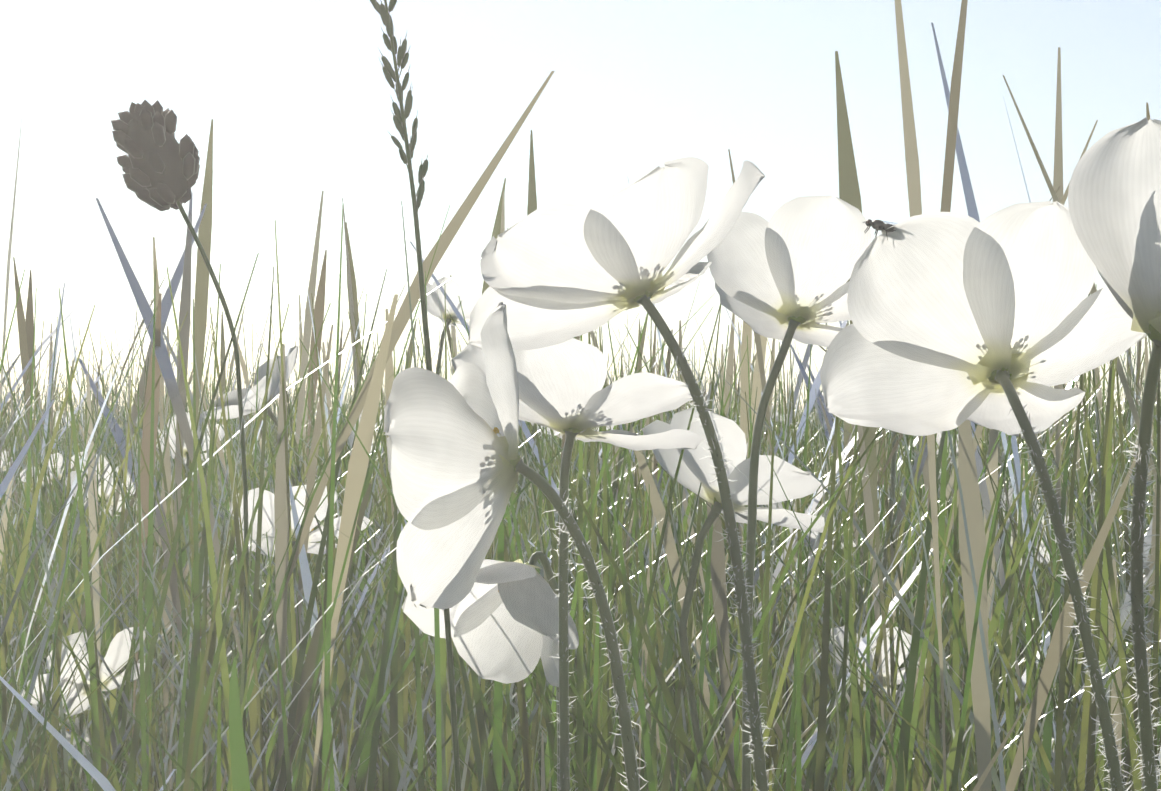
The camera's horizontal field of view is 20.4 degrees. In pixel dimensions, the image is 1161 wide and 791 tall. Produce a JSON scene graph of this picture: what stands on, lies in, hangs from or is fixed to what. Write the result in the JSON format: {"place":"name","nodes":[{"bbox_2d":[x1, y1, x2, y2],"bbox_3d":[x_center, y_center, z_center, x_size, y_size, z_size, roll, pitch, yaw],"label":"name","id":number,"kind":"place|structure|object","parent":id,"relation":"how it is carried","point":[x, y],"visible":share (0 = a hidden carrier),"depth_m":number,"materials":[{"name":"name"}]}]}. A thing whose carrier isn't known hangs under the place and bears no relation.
{"place":"outdoors","nodes":[
{"label":"outdoors","id":0,"kind":"place"},
{"bbox_2d":[2,366,1139,467],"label":"ground","id":1,"kind":"structure","parent":0,"point":[521,452],"depth_m":12.11,"materials":[{"name":"brown soil"}]},
{"bbox_2d":[0,201,1160,790],"bbox_3d":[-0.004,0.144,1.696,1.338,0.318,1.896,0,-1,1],"label":"meadow grass","id":2,"kind":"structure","parent":0,"point":[362,713],"depth_m":1.12,"materials":[{"name":"green plant"}]},
{"bbox_2d":[0,0,1160,790],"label":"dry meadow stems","id":3,"kind":"object","parent":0,"point":[390,338],"depth_m":1.14,"materials":[{"name":"beige plant"}]},
{"bbox_2d":[0,0,1160,790],"label":"sky","id":4,"kind":"structure","parent":0,"point":[296,94],"materials":[{"name":"white"}]},
{"bbox_2d":[2,503,1160,790],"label":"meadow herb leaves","id":5,"kind":"object","parent":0,"point":[120,707],"depth_m":1.65,"materials":[{"name":"green plant"}]},
{"label":"meadow ground","id":6,"kind":"structure","parent":0,"visible":0},
{"bbox_2d":[1,451,9,477],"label":"anemone","id":7,"kind":"object","parent":6,"relation":"on","point":[2,457],"depth_m":4.18,"materials":[{"name":"white plant"}]},
{"bbox_2d":[20,452,82,493],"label":"anemone","id":8,"kind":"object","parent":6,"relation":"on","point":[60,458],"depth_m":2.47,"materials":[{"name":"white plant"}]},
{"bbox_2d":[53,411,70,483],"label":"anemone","id":9,"kind":"object","parent":6,"relation":"on","point":[57,414],"depth_m":5.73,"materials":[{"name":"white plant"}]},
{"bbox_2d":[32,704,129,787],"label":"anemone","id":10,"kind":"object","parent":6,"relation":"on","point":[68,731],"depth_m":1.45,"materials":[{"name":"white plant"}]},
{"bbox_2d":[21,627,145,770],"bbox_3d":[-0.182,0.192,1.205,0.041,0.212,0.050,0,-1,26],"label":"anemone","id":11,"kind":"object","parent":6,"relation":"on","point":[113,648],"depth_m":1.20,"materials":[{"name":"white plant"}]},
{"bbox_2d":[65,453,137,602],"bbox_3d":[-0.283,0.169,1.908,0.051,0.273,0.050,0,-1,30],"label":"anemone","id":12,"kind":"object","parent":6,"relation":"on","point":[109,486],"depth_m":1.90,"materials":[{"name":"white plant"}]},
{"bbox_2d":[111,100,248,739],"bbox_3d":[-0.122,0.103,0.979,0.042,0.386,0.025,0,-1,1],"label":"seed head","id":13,"kind":"object","parent":6,"relation":"on","point":[140,174],"depth_m":0.98},
{"bbox_2d":[156,412,224,571],"bbox_3d":[-0.268,0.160,2.208,0.053,0.298,0.045,0,-1,1],"label":"anemone","id":14,"kind":"object","parent":6,"relation":"on","point":[220,435],"depth_m":2.20,"materials":[{"name":"white plant"}]},
{"bbox_2d":[216,687,220,790],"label":"meadow grass","id":15,"kind":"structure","parent":6,"relation":"on","point":[218,788],"depth_m":0.39,"materials":[{"name":"green plant"}]},
{"bbox_2d":[229,657,250,790],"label":"grass blade","id":16,"kind":"object","parent":6,"relation":"on","point":[240,780],"depth_m":0.60,"materials":[{"name":"green plant"}]},
{"bbox_2d":[200,346,297,649],"bbox_3d":[-0.164,0.139,1.596,0.049,0.327,0.054,0,-1,1],"label":"anemone","id":17,"kind":"object","parent":6,"relation":"on","point":[232,395],"depth_m":1.60,"materials":[{"name":"white plant"}]},
{"bbox_2d":[229,483,372,790],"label":"anemone","id":18,"kind":"object","parent":6,"relation":"on","point":[271,519],"depth_m":1.29,"materials":[{"name":"white plant"}]},
{"bbox_2d":[347,406,386,560],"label":"anemone","id":19,"kind":"object","parent":6,"relation":"on","point":[350,438],"depth_m":2.43,"materials":[{"name":"white plant"}]},
{"bbox_2d":[370,0,460,790],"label":"panicle grass","id":20,"kind":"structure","parent":6,"relation":"on","point":[380,9],"depth_m":0.63,"materials":[{"name":"green plant"}]},
{"bbox_2d":[425,271,441,790],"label":"grass stalk","id":21,"kind":"object","parent":6,"relation":"on","point":[438,701],"depth_m":0.64,"materials":[{"name":"green plant"}]},
{"bbox_2d":[426,277,478,374],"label":"anemone","id":22,"kind":"object","parent":6,"relation":"on","point":[435,301],"depth_m":1.99,"materials":[{"name":"white plant"}]},
{"bbox_2d":[402,551,578,790],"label":"anemone","id":23,"kind":"object","parent":6,"relation":"on","point":[496,642],"depth_m":0.74,"materials":[{"name":"white plant"}]},
{"bbox_2d":[383,302,647,790],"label":"anemone","id":24,"kind":"object","parent":6,"relation":"on","point":[464,442],"depth_m":0.56,"materials":[{"name":"white plant"}]},
{"bbox_2d":[531,423,613,677],"bbox_3d":[-0.007,0.153,1.936,0.056,0.306,0.050,0,-1,1],"label":"anemone","id":25,"kind":"object","parent":6,"relation":"on","point":[556,433],"depth_m":1.94,"materials":[{"name":"white plant"}]},
{"bbox_2d":[451,338,703,790],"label":"anemone","id":26,"kind":"object","parent":6,"relation":"on","point":[610,406],"depth_m":0.66,"materials":[{"name":"white plant"}]},
{"bbox_2d":[0,0,1157,790],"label":"grass blades","id":27,"kind":"object","parent":6,"relation":"on","point":[846,192],"depth_m":1.37,"materials":[{"name":"green plant"}]},
{"bbox_2d":[468,157,776,790],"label":"anemone","id":28,"kind":"object","parent":6,"relation":"on","point":[663,253],"depth_m":0.60,"materials":[{"name":"white plant"}]},
{"bbox_2d":[642,407,824,790],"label":"anemone","id":29,"kind":"object","parent":6,"relation":"on","point":[691,477],"depth_m":0.94,"materials":[{"name":"white plant"}]},
{"bbox_2d":[763,406,797,452],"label":"anemone","id":30,"kind":"object","parent":6,"relation":"on","point":[776,418],"depth_m":4.51,"materials":[{"name":"white plant"}]},
{"bbox_2d":[707,195,870,790],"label":"anemone","id":31,"kind":"object","parent":6,"relation":"on","point":[776,326],"depth_m":0.80,"materials":[{"name":"white plant"}]},
{"bbox_2d":[762,499,856,686],"bbox_3d":[0.119,0.176,1.695,0.054,0.254,0.061,0,-1,1],"label":"anemone","id":32,"kind":"object","parent":6,"relation":"on","point":[813,537],"depth_m":1.70,"materials":[{"name":"white plant"}]},
{"bbox_2d":[879,431,896,612],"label":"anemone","id":33,"kind":"object","parent":6,"relation":"on","point":[891,501],"depth_m":1.49,"materials":[{"name":"plant"}]},
{"bbox_2d":[829,626,948,715],"bbox_3d":[0.124,0.196,1.300,0.048,0.208,0.042,0,-1,1],"label":"anemone","id":34,"kind":"object","parent":6,"relation":"on","point":[838,638],"depth_m":1.29,"materials":[{"name":"white plant"}]},
{"bbox_2d":[936,431,957,558],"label":"anemone","id":35,"kind":"object","parent":6,"relation":"on","point":[939,435],"depth_m":2.99,"materials":[{"name":"white plant"}]},
{"bbox_2d":[820,201,1146,790],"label":"anemone","id":36,"kind":"object","parent":6,"relation":"on","point":[963,312],"depth_m":0.59,"materials":[{"name":"white plant"}]},
{"bbox_2d":[863,219,904,239],"bbox_3d":[0.056,-0.030,0.593,0.008,0.004,0.005,0,-1,1],"label":"fly","id":37,"kind":"object","parent":36,"relation":"on","point":[869,222],"depth_m":0.59,"materials":[{"name":"black"}]},
{"bbox_2d":[998,487,1068,653],"bbox_3d":[0.280,0.181,2.005,0.048,0.252,0.046,0,-1,-13],"label":"anemone","id":38,"kind":"object","parent":6,"relation":"on","point":[1034,519],"depth_m":1.99,"materials":[{"name":"white plant"}]},
{"bbox_2d":[1068,117,1160,790],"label":"anemone","id":39,"kind":"object","parent":6,"relation":"on","point":[1099,177],"depth_m":0.50,"materials":[{"name":"white plant"}]}
]}

